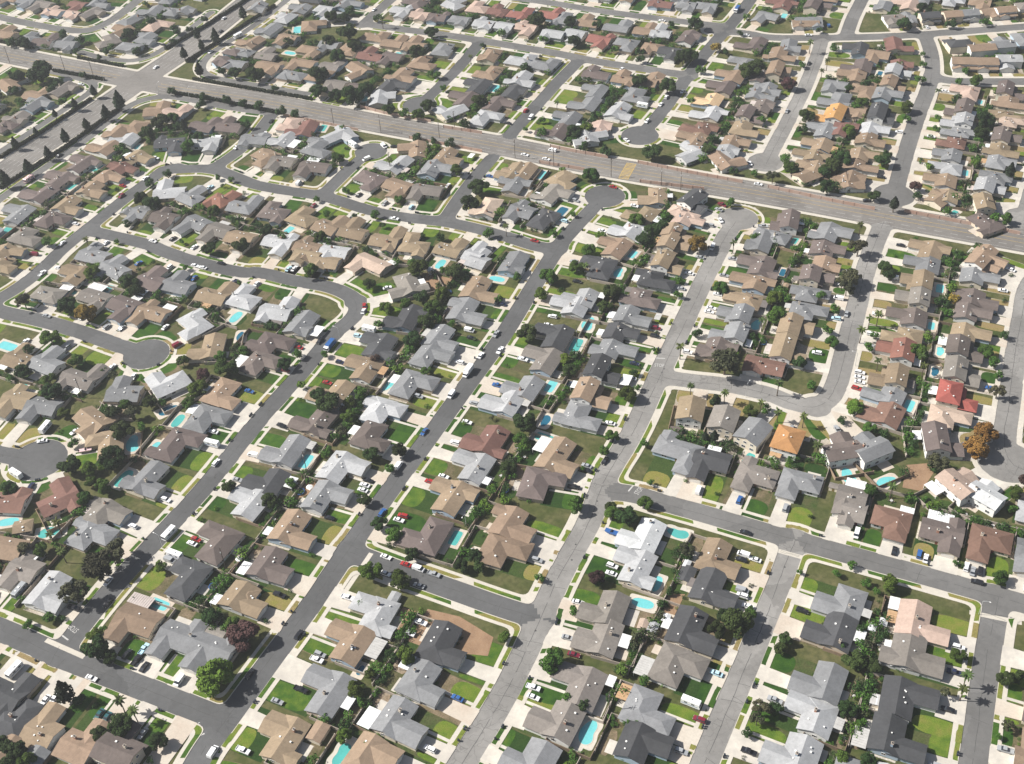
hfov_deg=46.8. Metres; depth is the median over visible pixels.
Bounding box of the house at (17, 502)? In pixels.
[0,486,33,516]
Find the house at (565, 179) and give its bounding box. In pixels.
[543,169,577,189]
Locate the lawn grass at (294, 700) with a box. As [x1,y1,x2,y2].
[0,0,1023,763]
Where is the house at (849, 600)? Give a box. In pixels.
[810,583,871,621]
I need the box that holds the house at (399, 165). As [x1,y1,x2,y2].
[372,155,414,175]
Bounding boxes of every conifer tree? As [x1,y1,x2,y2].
[0,169,10,188]
[10,136,18,149]
[22,159,34,172]
[32,127,38,135]
[43,145,52,160]
[51,109,57,118]
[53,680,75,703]
[60,128,69,142]
[70,98,78,110]
[81,118,90,131]
[89,85,97,97]
[100,104,111,120]
[112,90,125,111]
[179,47,187,59]
[179,119,187,132]
[193,27,200,40]
[194,62,203,76]
[198,39,204,49]
[210,27,219,44]
[239,5,246,20]
[701,431,708,440]
[710,430,719,441]
[889,196,899,212]
[1005,162,1015,176]
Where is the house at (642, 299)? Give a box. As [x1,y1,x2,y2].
[618,287,661,312]
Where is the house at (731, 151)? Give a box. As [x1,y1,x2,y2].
[716,144,740,158]
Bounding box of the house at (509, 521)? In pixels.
[487,503,536,542]
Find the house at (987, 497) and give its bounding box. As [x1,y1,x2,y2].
[968,478,1007,516]
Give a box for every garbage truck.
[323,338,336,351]
[733,5,740,12]
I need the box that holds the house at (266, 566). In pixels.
[236,545,294,587]
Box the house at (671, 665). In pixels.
[633,641,710,690]
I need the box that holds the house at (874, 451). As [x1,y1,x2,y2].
[853,431,895,469]
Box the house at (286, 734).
[257,709,310,763]
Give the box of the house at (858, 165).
[840,157,879,175]
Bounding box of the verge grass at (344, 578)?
[0,0,1014,763]
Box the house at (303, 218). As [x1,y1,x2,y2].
[284,205,318,230]
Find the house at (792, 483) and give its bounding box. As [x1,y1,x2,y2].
[774,467,824,502]
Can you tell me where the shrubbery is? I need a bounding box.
[0,0,1023,763]
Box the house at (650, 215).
[619,206,661,225]
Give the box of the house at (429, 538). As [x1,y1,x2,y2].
[394,516,453,558]
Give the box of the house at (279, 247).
[260,233,299,259]
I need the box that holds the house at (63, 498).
[36,476,83,520]
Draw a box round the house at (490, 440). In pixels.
[458,425,510,461]
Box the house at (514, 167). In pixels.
[493,161,525,180]
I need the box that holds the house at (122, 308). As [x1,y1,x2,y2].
[105,295,143,325]
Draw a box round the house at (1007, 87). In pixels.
[995,79,1023,102]
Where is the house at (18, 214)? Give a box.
[1,203,36,226]
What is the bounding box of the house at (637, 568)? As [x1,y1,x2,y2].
[612,545,657,592]
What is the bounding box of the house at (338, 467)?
[315,450,371,484]
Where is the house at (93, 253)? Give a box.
[74,242,113,263]
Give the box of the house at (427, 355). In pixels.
[408,343,455,369]
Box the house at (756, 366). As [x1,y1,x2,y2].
[741,354,785,379]
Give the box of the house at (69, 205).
[49,195,83,217]
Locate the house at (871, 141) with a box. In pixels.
[854,132,885,150]
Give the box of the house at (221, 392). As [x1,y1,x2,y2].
[199,377,242,411]
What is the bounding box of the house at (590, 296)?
[560,288,604,311]
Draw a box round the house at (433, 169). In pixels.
[416,159,452,180]
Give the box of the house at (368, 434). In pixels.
[348,420,391,455]
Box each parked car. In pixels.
[27,482,34,488]
[36,438,47,443]
[40,694,50,704]
[50,693,56,701]
[63,343,71,349]
[85,674,97,681]
[93,708,104,718]
[102,323,110,329]
[102,577,113,586]
[102,711,112,720]
[103,598,113,607]
[117,325,125,330]
[121,649,132,659]
[127,523,138,529]
[137,727,148,739]
[138,661,149,672]
[160,496,170,502]
[186,540,197,546]
[190,536,201,542]
[208,429,218,434]
[211,458,219,466]
[232,477,241,482]
[244,388,254,393]
[244,668,254,678]
[271,697,283,705]
[279,424,287,429]
[294,345,303,349]
[294,629,303,639]
[313,650,326,658]
[316,337,323,343]
[322,380,332,384]
[323,515,334,520]
[335,359,343,364]
[353,333,361,337]
[357,487,368,492]
[359,482,370,487]
[362,477,373,483]
[378,508,386,516]
[380,553,391,560]
[380,570,391,576]
[382,285,391,289]
[393,517,404,522]
[397,512,408,518]
[400,561,411,567]
[413,393,423,398]
[413,582,424,588]
[420,428,427,435]
[423,744,436,753]
[424,478,432,483]
[438,473,449,478]
[450,439,459,445]
[451,694,463,702]
[455,360,464,364]
[463,419,472,424]
[466,335,475,340]
[468,400,478,405]
[477,352,484,358]
[497,302,506,306]
[526,692,539,701]
[531,556,542,562]
[548,314,557,318]
[561,634,572,640]
[567,651,580,657]
[572,599,583,604]
[581,462,591,468]
[581,468,592,473]
[600,456,608,464]
[605,421,615,425]
[605,570,617,576]
[606,561,618,569]
[629,361,639,365]
[650,333,659,338]
[651,325,660,330]
[674,746,688,755]
[676,286,685,290]
[682,349,692,354]
[684,271,693,275]
[692,715,706,723]
[695,255,704,258]
[704,309,714,313]
[705,223,713,227]
[706,305,716,309]
[709,669,722,677]
[713,292,722,295]
[719,273,728,277]
[728,256,736,260]
[735,556,747,562]
[736,495,742,504]
[737,592,748,599]
[739,529,751,535]
[741,602,753,607]
[749,556,761,562]
[782,503,788,511]
[795,606,808,614]
[812,350,821,354]
[831,316,840,320]
[851,384,861,390]
[854,369,864,374]
[854,375,864,379]
[854,379,864,384]
[891,545,897,555]
[896,243,905,247]
[916,549,922,558]
[922,553,928,563]
[927,760,940,763]
[940,705,954,713]
[951,642,964,649]
[963,561,969,571]
[969,566,975,575]
[970,578,983,585]
[977,566,983,576]
[998,288,1007,292]
[1005,267,1015,271]
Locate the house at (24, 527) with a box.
[12,518,33,534]
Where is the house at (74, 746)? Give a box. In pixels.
[51,718,110,763]
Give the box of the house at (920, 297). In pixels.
[893,286,936,311]
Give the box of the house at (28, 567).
[0,549,46,592]
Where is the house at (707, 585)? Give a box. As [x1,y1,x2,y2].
[686,567,739,609]
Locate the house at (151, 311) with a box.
[125,299,177,328]
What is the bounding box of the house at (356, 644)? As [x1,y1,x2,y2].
[324,618,387,668]
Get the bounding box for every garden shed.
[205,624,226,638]
[305,720,330,745]
[387,591,400,601]
[427,267,433,274]
[637,618,649,630]
[646,621,659,634]
[661,613,670,622]
[670,426,682,433]
[676,565,697,584]
[682,559,691,565]
[828,482,838,491]
[867,623,876,633]
[872,696,879,708]
[879,617,887,628]
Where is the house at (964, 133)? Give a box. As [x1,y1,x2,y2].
[939,127,975,139]
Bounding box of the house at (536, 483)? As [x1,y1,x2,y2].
[516,466,567,503]
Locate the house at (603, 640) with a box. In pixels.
[570,619,631,659]
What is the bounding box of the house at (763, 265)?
[736,254,778,279]
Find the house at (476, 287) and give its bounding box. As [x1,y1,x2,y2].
[458,275,498,306]
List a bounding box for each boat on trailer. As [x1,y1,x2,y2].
[78,447,94,453]
[604,528,618,535]
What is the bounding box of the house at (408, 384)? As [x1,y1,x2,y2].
[387,368,440,401]
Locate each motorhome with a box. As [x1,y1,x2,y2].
[4,659,23,678]
[8,467,23,479]
[10,581,27,598]
[23,173,34,182]
[38,419,51,433]
[161,524,176,540]
[165,548,183,558]
[203,437,219,447]
[233,31,242,38]
[348,140,357,147]
[361,324,376,332]
[636,101,647,108]
[680,693,701,709]
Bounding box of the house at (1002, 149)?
[981,142,1019,159]
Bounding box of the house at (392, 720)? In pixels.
[357,694,428,751]
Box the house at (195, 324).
[176,308,214,343]
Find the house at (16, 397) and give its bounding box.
[0,383,38,420]
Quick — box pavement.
[0,0,1023,763]
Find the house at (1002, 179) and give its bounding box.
[978,169,1012,185]
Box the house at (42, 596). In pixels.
[22,570,72,615]
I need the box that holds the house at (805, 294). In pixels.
[789,284,831,303]
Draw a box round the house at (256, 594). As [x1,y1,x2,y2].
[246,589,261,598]
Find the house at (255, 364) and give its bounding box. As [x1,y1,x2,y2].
[235,350,281,378]
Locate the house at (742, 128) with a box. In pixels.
[728,120,760,140]
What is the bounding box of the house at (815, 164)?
[795,159,825,175]
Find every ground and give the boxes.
[0,0,1023,763]
[0,0,1023,763]
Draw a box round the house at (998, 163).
[980,154,1017,172]
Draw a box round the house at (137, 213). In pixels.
[122,205,152,225]
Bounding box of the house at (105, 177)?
[91,169,125,185]
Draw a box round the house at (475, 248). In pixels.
[458,241,487,263]
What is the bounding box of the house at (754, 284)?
[728,271,777,295]
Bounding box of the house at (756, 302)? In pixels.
[722,290,767,313]
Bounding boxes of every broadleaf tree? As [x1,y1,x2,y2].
[0,480,18,494]
[0,735,9,750]
[0,740,25,763]
[9,69,24,79]
[13,364,29,377]
[15,36,29,48]
[15,752,37,763]
[25,60,52,82]
[33,541,46,556]
[39,330,61,344]
[41,373,56,383]
[41,382,62,399]
[42,611,53,621]
[56,454,81,472]
[57,297,75,313]
[57,407,70,417]
[67,353,82,365]
[72,693,85,705]
[74,304,96,320]
[76,491,93,504]
[80,634,108,658]
[81,460,96,475]
[83,265,100,279]
[84,476,96,486]
[85,627,102,639]
[89,725,108,741]
[94,478,111,494]
[97,445,124,469]
[102,649,116,664]
[104,405,122,417]
[107,712,132,737]
[109,420,135,439]
[118,399,130,409]
[119,273,138,288]
[121,28,133,36]
[128,283,145,294]
[133,191,148,203]
[138,126,152,138]
[142,196,160,209]
[142,395,156,407]
[148,731,168,750]
[150,113,166,127]
[155,560,166,572]
[167,112,178,122]
[176,355,188,365]
[180,139,193,151]
[181,396,194,407]
[186,379,208,396]
[192,131,203,138]
[195,657,234,698]
[196,368,209,379]
[200,242,215,253]
[201,607,222,623]
[207,204,219,214]
[213,350,226,359]
[214,358,238,375]
[221,480,236,491]
[225,616,239,628]
[225,619,260,651]
[227,67,241,78]
[231,237,248,251]
[245,66,264,81]
[260,223,272,234]
[261,492,276,506]
[277,357,290,369]
[303,263,318,277]
[307,66,328,82]
[309,84,327,97]
[309,387,324,398]
[313,230,327,242]
[315,392,338,410]
[322,35,335,44]
[324,10,336,20]
[328,88,340,101]
[329,48,345,60]
[331,152,344,162]
[336,23,357,39]
[336,728,351,744]
[337,12,349,23]
[340,85,364,104]
[340,409,355,420]
[342,395,355,408]
[347,41,361,51]
[347,680,364,697]
[354,386,366,400]
[356,493,371,504]
[357,561,382,579]
[358,81,372,92]
[362,278,375,289]
[362,447,378,459]
[364,668,376,678]
[370,516,387,530]
[379,302,394,314]
[381,104,395,113]
[385,527,403,541]
[390,568,410,589]
[391,442,406,455]
[396,645,414,664]
[400,298,412,307]
[402,330,420,344]
[405,547,418,561]
[408,259,428,276]
[409,44,425,57]
[411,108,424,118]
[413,289,429,303]
[417,312,434,328]
[420,99,436,111]
[420,367,433,374]
[423,300,442,312]
[424,26,438,38]
[434,286,450,300]
[443,263,464,280]
[450,164,462,175]
[453,557,467,571]
[460,194,479,210]
[467,179,489,195]
[468,548,481,561]
[471,94,486,107]
[474,560,484,571]
[497,630,509,642]
[500,461,515,475]
[512,412,536,431]
[512,432,528,444]
[516,323,536,341]
[527,11,545,24]
[534,287,548,299]
[538,268,558,283]
[538,647,563,674]
[560,353,570,363]
[562,364,577,375]
[564,16,575,25]
[566,124,581,137]
[567,495,583,513]
[568,35,580,46]
[568,260,584,272]
[577,699,588,710]
[580,123,593,130]
[581,168,599,181]
[582,244,595,254]
[588,570,605,583]
[596,300,612,311]
[599,445,609,455]
[603,284,621,297]
[604,506,619,518]
[605,430,619,439]
[605,501,616,508]
[614,505,637,524]
[615,662,627,675]
[618,385,636,401]
[628,213,645,224]
[631,74,647,86]
[635,232,652,246]
[637,495,653,509]
[641,144,662,159]
[644,224,658,236]
[652,219,668,230]
[659,77,676,92]
[674,50,690,64]
[683,48,698,62]
[687,17,703,30]
[687,234,706,251]
[701,144,714,152]
[706,619,725,638]
[709,394,720,405]
[712,281,729,293]
[716,608,726,621]
[721,607,754,639]
[738,62,761,77]
[743,404,757,416]
[745,605,756,617]
[751,58,764,68]
[766,290,782,304]
[766,306,785,323]
[768,701,784,716]
[774,642,786,654]
[779,631,792,644]
[780,77,797,90]
[783,160,798,173]
[791,355,806,367]
[799,108,814,122]
[818,167,832,177]
[820,157,842,173]
[820,179,835,192]
[824,335,838,347]
[834,150,850,164]
[835,749,849,762]
[838,699,857,717]
[841,649,867,670]
[842,124,855,135]
[846,398,864,414]
[854,97,869,105]
[860,752,877,763]
[862,422,877,432]
[864,484,878,495]
[866,658,883,672]
[867,190,880,200]
[874,153,890,166]
[878,260,892,270]
[882,269,895,279]
[882,573,898,592]
[896,17,911,30]
[900,100,913,113]
[909,181,922,190]
[910,343,928,360]
[916,2,932,11]
[949,647,968,660]
[963,435,989,459]
[970,74,982,85]
[973,125,990,137]
[974,421,999,442]
[977,112,995,126]
[977,344,993,357]
[992,570,1007,585]
[995,671,1014,685]
[1001,212,1012,224]
[1009,484,1022,499]
[1012,669,1023,682]
[1018,474,1023,484]
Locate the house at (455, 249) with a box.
[431,238,469,261]
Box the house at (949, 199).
[929,188,964,206]
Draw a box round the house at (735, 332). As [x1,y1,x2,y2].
[707,321,752,347]
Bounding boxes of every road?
[0,0,756,763]
[0,0,1023,252]
[0,0,1023,763]
[446,38,1023,763]
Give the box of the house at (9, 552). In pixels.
[0,536,30,576]
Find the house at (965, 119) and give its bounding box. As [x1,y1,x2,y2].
[939,111,974,128]
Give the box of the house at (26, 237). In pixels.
[5,226,41,249]
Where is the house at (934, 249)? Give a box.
[907,238,951,259]
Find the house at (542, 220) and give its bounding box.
[526,208,561,232]
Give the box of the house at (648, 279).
[631,268,675,293]
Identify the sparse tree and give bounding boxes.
[15,292,29,308]
[17,542,30,554]
[56,579,89,603]
[79,549,116,577]
[89,566,112,581]
[100,537,124,563]
[123,405,140,418]
[679,542,694,556]
[709,347,741,374]
[749,712,764,724]
[751,698,772,715]
[765,171,780,182]
[835,277,846,290]
[839,269,862,284]
[839,280,854,295]
[847,239,867,256]
[927,453,949,470]
[988,385,1006,398]
[1001,719,1015,731]
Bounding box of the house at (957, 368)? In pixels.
[942,355,980,390]
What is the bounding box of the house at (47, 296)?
[30,284,73,306]
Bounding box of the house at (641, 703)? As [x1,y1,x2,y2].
[615,683,676,735]
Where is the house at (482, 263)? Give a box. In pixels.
[463,248,491,272]
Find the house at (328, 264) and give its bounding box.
[309,256,342,272]
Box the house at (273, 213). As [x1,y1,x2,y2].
[256,201,291,226]
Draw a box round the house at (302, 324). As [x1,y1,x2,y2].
[282,310,324,339]
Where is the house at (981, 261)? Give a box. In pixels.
[963,251,1001,273]
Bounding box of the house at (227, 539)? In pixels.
[194,520,244,568]
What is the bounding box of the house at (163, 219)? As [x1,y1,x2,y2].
[147,206,180,233]
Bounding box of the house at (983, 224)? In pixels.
[965,212,1006,238]
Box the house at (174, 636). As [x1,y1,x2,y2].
[144,619,208,661]
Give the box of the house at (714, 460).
[685,445,733,484]
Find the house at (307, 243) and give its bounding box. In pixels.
[291,235,327,263]
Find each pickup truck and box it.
[37,270,46,276]
[67,604,80,611]
[130,653,142,665]
[137,642,149,654]
[235,745,250,754]
[272,590,286,598]
[293,684,307,693]
[309,655,323,663]
[340,593,353,600]
[389,216,398,220]
[403,629,415,636]
[414,618,427,626]
[427,570,440,577]
[492,330,499,337]
[492,382,501,387]
[496,346,503,353]
[517,356,528,361]
[525,682,540,691]
[567,484,580,489]
[740,746,757,756]
[758,223,767,227]
[767,694,782,704]
[833,425,840,431]
[946,667,961,676]
[997,745,1013,754]
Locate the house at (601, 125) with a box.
[591,119,613,132]
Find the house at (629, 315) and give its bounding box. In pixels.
[607,304,661,330]
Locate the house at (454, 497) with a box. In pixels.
[428,476,480,518]
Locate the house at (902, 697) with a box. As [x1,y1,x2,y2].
[869,675,939,723]
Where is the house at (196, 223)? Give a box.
[171,214,212,237]
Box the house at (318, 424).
[287,408,339,441]
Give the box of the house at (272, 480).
[239,468,298,496]
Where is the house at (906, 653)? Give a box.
[878,632,945,681]
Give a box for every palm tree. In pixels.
[44,529,53,541]
[51,515,62,534]
[55,545,66,562]
[112,694,125,711]
[127,704,138,722]
[582,262,588,274]
[675,342,685,358]
[687,382,694,394]
[720,389,729,403]
[757,398,765,411]
[759,316,765,330]
[773,407,782,422]
[774,379,783,395]
[800,411,807,427]
[807,38,813,53]
[813,439,823,452]
[856,221,863,234]
[857,325,867,343]
[866,314,873,328]
[874,356,882,371]
[875,309,882,326]
[887,481,897,498]
[918,351,926,367]
[920,361,929,376]
[935,88,942,102]
[957,683,970,700]
[960,669,973,682]
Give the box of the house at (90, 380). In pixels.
[55,363,110,397]
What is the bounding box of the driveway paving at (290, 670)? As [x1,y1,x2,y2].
[0,0,1023,763]
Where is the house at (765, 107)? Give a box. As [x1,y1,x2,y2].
[750,99,775,116]
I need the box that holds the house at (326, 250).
[318,244,351,262]
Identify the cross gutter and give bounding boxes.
[44,549,1021,658]
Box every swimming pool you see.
[0,227,12,237]
[0,341,17,350]
[0,517,19,526]
[37,526,64,538]
[65,182,78,189]
[102,284,114,292]
[113,470,133,486]
[125,435,138,451]
[150,597,169,610]
[152,441,160,446]
[158,405,177,415]
[170,414,185,427]
[229,311,242,322]
[236,331,243,341]
[284,51,295,54]
[284,226,294,232]
[293,26,300,32]
[297,454,314,468]
[318,124,327,131]
[331,743,351,763]
[355,665,365,675]
[382,378,393,390]
[435,259,446,268]
[447,530,463,545]
[489,85,498,91]
[489,276,504,281]
[533,432,553,439]
[534,170,546,178]
[540,415,550,426]
[543,380,557,392]
[556,206,568,216]
[568,338,583,350]
[578,720,597,744]
[581,317,594,330]
[613,268,622,276]
[627,250,637,258]
[631,597,654,608]
[651,576,662,591]
[666,528,689,538]
[741,452,755,460]
[750,320,760,329]
[778,268,787,276]
[790,238,798,243]
[841,467,856,481]
[876,476,895,487]
[903,399,915,412]
[927,321,935,329]
[931,367,939,376]
[935,284,944,292]
[936,347,944,355]
[950,210,958,215]
[962,170,968,175]
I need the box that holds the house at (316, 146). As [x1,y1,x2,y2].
[299,136,331,158]
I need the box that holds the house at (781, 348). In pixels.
[765,332,806,369]
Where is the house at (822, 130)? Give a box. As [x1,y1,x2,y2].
[806,121,837,139]
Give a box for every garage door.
[58,603,66,612]
[122,515,130,524]
[148,654,159,660]
[156,490,163,499]
[183,668,194,674]
[259,607,266,618]
[285,573,292,584]
[418,734,425,746]
[689,478,700,483]
[734,489,744,494]
[746,372,756,376]
[779,497,790,501]
[838,524,849,530]
[886,539,899,544]
[940,553,953,559]
[969,560,982,565]
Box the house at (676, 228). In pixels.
[660,222,691,245]
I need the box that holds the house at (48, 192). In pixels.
[17,184,60,205]
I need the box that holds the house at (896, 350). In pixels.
[875,337,920,366]
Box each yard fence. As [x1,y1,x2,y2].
[0,376,15,383]
[0,531,36,547]
[1,225,22,238]
[4,212,41,229]
[13,375,40,387]
[14,569,48,607]
[19,380,42,396]
[29,190,68,207]
[34,536,66,580]
[35,508,84,532]
[39,388,71,416]
[43,754,52,763]
[46,281,75,296]
[51,516,73,540]
[52,381,81,401]
[59,178,88,195]
[68,180,88,194]
[71,277,109,291]
[76,163,108,179]
[96,282,124,305]
[98,399,132,420]
[107,455,150,485]
[123,431,142,461]
[134,424,172,454]
[145,204,159,219]
[148,390,202,414]
[152,296,182,323]
[152,601,176,636]
[157,130,190,139]
[160,402,199,425]
[164,206,188,226]
[168,572,229,611]
[187,300,213,312]
[187,600,223,624]
[190,374,220,396]
[199,538,258,574]
[201,314,227,337]
[204,135,226,147]
[204,334,243,364]
[206,306,236,329]
[206,573,259,601]
[211,623,248,662]
[217,209,244,222]
[222,217,244,230]
[230,328,263,350]
[230,542,264,574]
[236,501,285,528]
[241,223,264,247]
[251,317,283,329]
[255,507,288,539]
[264,733,334,763]
[274,138,306,153]
[274,443,326,475]
[276,311,297,333]
[285,476,319,507]
[287,148,304,168]
[301,447,334,478]
[303,416,355,445]
[309,686,376,730]
[317,722,383,759]
[330,234,358,248]
[330,241,355,259]
[334,640,401,679]
[351,686,395,722]
[353,365,396,390]
[365,245,393,257]
[367,167,393,188]
[371,649,417,685]
[375,251,398,275]
[375,367,405,395]
[386,610,419,647]
[391,244,408,266]
[394,614,433,652]
[396,312,446,337]
[408,266,442,299]
[418,527,473,566]
[421,180,449,197]
[425,253,445,275]
[435,493,493,526]
[449,264,467,283]
[456,525,488,558]
[463,473,508,495]
[467,500,496,532]
[497,402,548,420]
[498,463,532,497]
[504,181,541,200]
[514,432,552,456]
[528,389,563,412]
[531,170,548,187]
[533,358,577,383]
[537,394,570,421]
[545,719,609,760]
[549,137,573,144]
[565,310,605,324]
[578,318,607,337]
[582,336,601,352]
[584,679,620,723]
[586,298,611,316]
[590,264,635,284]
[591,633,644,667]
[594,712,618,752]
[599,304,619,320]
[602,679,633,719]
[605,248,649,268]
[621,606,658,644]
[622,567,679,599]
[625,267,642,284]
[627,634,688,674]
[645,599,679,636]
[656,532,691,568]
[668,405,699,438]
[670,559,694,586]
[675,533,706,565]
[697,440,736,473]
[703,111,732,125]
[722,436,743,458]
[739,333,762,352]
[743,454,784,489]
[745,281,783,298]
[746,351,788,377]
[749,320,768,334]
[750,245,777,257]
[753,303,776,318]
[755,335,774,353]
[757,432,797,469]
[771,240,805,252]
[784,267,800,277]
[789,253,814,267]
[791,224,809,239]
[798,454,829,493]
[803,717,856,749]
[822,457,873,480]
[822,628,877,660]
[837,678,867,720]
[842,476,876,511]
[847,705,875,747]
[853,462,910,487]
[858,671,883,713]
[869,625,893,658]
[876,413,918,435]
[876,486,916,531]
[876,595,889,631]
[901,426,920,457]
[904,315,939,335]
[904,397,921,416]
[906,376,923,399]
[910,350,929,372]
[912,401,929,425]
[914,488,930,510]
[918,381,938,405]
[923,504,969,547]
[924,357,944,380]
[928,297,943,316]
[934,268,950,281]
[934,321,952,338]
[940,249,956,269]
[944,205,966,210]
[947,501,976,523]
[962,141,978,155]
[963,154,975,169]
[971,515,1016,554]
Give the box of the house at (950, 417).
[927,404,972,432]
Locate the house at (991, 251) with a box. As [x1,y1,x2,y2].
[968,244,1009,271]
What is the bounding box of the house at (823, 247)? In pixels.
[804,240,846,257]
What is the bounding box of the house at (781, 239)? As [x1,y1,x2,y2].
[756,227,792,247]
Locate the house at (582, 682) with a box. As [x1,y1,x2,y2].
[550,661,616,714]
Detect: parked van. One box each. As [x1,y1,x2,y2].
[29,251,38,255]
[163,554,175,563]
[171,341,182,347]
[173,672,185,686]
[206,745,218,758]
[247,451,258,457]
[295,180,301,185]
[362,155,370,160]
[394,461,402,469]
[412,563,424,572]
[447,389,455,398]
[464,326,474,332]
[548,147,556,151]
[695,485,702,494]
[709,242,715,249]
[735,584,748,593]
[737,550,750,558]
[833,295,843,300]
[853,526,860,538]
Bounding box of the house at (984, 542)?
[965,523,1013,565]
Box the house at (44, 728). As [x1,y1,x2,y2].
[19,701,65,750]
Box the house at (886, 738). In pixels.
[850,711,927,763]
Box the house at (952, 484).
[923,467,979,506]
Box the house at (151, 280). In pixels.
[131,265,168,295]
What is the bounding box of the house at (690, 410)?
[675,395,706,429]
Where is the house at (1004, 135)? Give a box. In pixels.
[989,126,1022,145]
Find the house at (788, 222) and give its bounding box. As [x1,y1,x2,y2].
[769,208,804,234]
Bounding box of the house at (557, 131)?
[534,123,569,141]
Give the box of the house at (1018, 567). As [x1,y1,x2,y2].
[1012,537,1023,577]
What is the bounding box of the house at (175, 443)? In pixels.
[143,426,207,464]
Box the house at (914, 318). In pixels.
[885,306,927,330]
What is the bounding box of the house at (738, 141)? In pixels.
[719,134,752,149]
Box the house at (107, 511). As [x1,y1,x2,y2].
[83,496,132,527]
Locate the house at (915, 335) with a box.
[879,326,923,343]
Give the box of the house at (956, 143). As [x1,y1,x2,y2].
[935,136,966,150]
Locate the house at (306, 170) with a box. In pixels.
[292,157,331,180]
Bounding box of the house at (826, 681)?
[787,660,848,705]
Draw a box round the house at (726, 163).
[707,150,747,173]
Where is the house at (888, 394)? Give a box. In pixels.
[859,386,906,405]
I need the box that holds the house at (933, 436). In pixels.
[912,420,964,459]
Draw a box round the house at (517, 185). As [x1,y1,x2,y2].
[497,176,532,195]
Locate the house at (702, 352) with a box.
[694,336,739,360]
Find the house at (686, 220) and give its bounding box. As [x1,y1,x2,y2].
[670,212,705,229]
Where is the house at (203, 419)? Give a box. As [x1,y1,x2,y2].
[181,404,233,433]
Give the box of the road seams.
[0,0,1023,763]
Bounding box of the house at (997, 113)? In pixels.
[988,109,1023,120]
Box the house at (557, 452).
[532,436,579,480]
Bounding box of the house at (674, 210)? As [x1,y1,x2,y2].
[668,204,700,217]
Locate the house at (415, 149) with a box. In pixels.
[397,140,426,161]
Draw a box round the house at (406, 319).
[381,304,427,332]
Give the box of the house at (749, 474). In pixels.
[730,456,780,495]
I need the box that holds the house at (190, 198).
[174,185,208,208]
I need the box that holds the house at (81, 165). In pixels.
[65,154,102,175]
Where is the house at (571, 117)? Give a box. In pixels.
[551,110,583,125]
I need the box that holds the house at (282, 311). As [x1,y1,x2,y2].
[253,296,300,324]
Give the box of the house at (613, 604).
[575,590,631,625]
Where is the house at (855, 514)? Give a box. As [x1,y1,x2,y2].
[836,502,868,530]
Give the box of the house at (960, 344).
[937,333,983,366]
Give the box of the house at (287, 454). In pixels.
[257,434,316,470]
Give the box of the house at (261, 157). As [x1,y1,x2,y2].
[250,148,282,170]
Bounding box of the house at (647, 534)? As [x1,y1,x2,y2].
[614,517,666,553]
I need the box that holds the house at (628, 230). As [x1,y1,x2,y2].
[606,221,644,243]
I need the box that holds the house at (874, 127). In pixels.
[858,121,890,136]
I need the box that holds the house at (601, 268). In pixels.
[578,255,618,281]
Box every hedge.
[0,39,33,48]
[0,96,92,158]
[0,106,119,189]
[52,68,104,80]
[77,55,123,66]
[164,0,247,49]
[175,91,280,114]
[185,3,275,62]
[192,76,312,99]
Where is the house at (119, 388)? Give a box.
[103,375,144,404]
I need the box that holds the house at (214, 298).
[193,281,239,308]
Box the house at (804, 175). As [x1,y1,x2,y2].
[791,159,826,185]
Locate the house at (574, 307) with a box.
[549,294,587,318]
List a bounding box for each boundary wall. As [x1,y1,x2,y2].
[283,114,357,130]
[360,105,430,121]
[409,135,481,151]
[443,125,481,133]
[539,160,584,169]
[550,144,607,157]
[638,160,742,182]
[640,179,703,189]
[768,184,874,209]
[904,209,1020,234]
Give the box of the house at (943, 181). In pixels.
[922,172,957,189]
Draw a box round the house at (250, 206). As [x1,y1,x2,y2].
[224,195,264,217]
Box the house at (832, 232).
[807,222,854,242]
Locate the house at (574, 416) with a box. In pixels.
[552,400,602,433]
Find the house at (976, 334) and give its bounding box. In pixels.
[950,322,992,344]
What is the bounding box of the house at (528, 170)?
[501,162,538,179]
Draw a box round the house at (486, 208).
[468,197,503,220]
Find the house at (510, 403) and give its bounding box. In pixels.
[477,390,530,417]
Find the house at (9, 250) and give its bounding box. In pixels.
[0,243,28,258]
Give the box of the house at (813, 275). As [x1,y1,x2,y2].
[792,264,835,287]
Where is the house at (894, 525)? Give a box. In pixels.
[870,504,914,545]
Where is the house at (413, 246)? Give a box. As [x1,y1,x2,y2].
[397,232,430,259]
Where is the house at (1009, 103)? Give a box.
[990,95,1023,112]
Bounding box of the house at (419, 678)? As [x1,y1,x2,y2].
[394,656,445,709]
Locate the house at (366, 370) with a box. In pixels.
[343,354,388,384]
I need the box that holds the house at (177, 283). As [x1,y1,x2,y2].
[159,270,196,296]
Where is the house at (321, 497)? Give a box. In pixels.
[299,480,354,515]
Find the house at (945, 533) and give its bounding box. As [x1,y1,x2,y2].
[918,509,965,559]
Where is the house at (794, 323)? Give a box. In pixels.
[776,312,815,340]
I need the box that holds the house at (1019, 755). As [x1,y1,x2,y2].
[1013,727,1023,763]
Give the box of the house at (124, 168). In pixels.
[106,161,139,176]
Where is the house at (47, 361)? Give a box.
[27,345,65,375]
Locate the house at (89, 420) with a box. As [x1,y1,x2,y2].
[72,406,119,440]
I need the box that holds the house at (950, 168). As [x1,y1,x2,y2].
[927,160,962,177]
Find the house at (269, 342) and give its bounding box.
[244,331,297,353]
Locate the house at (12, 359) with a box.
[0,342,35,372]
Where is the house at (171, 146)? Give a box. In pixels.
[153,135,185,155]
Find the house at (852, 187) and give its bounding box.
[830,172,865,192]
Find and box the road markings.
[0,0,1022,734]
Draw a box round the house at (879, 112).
[866,101,894,127]
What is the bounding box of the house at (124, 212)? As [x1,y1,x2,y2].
[118,206,132,217]
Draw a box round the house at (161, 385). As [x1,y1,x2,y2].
[144,370,191,399]
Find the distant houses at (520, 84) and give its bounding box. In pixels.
[0,0,1023,763]

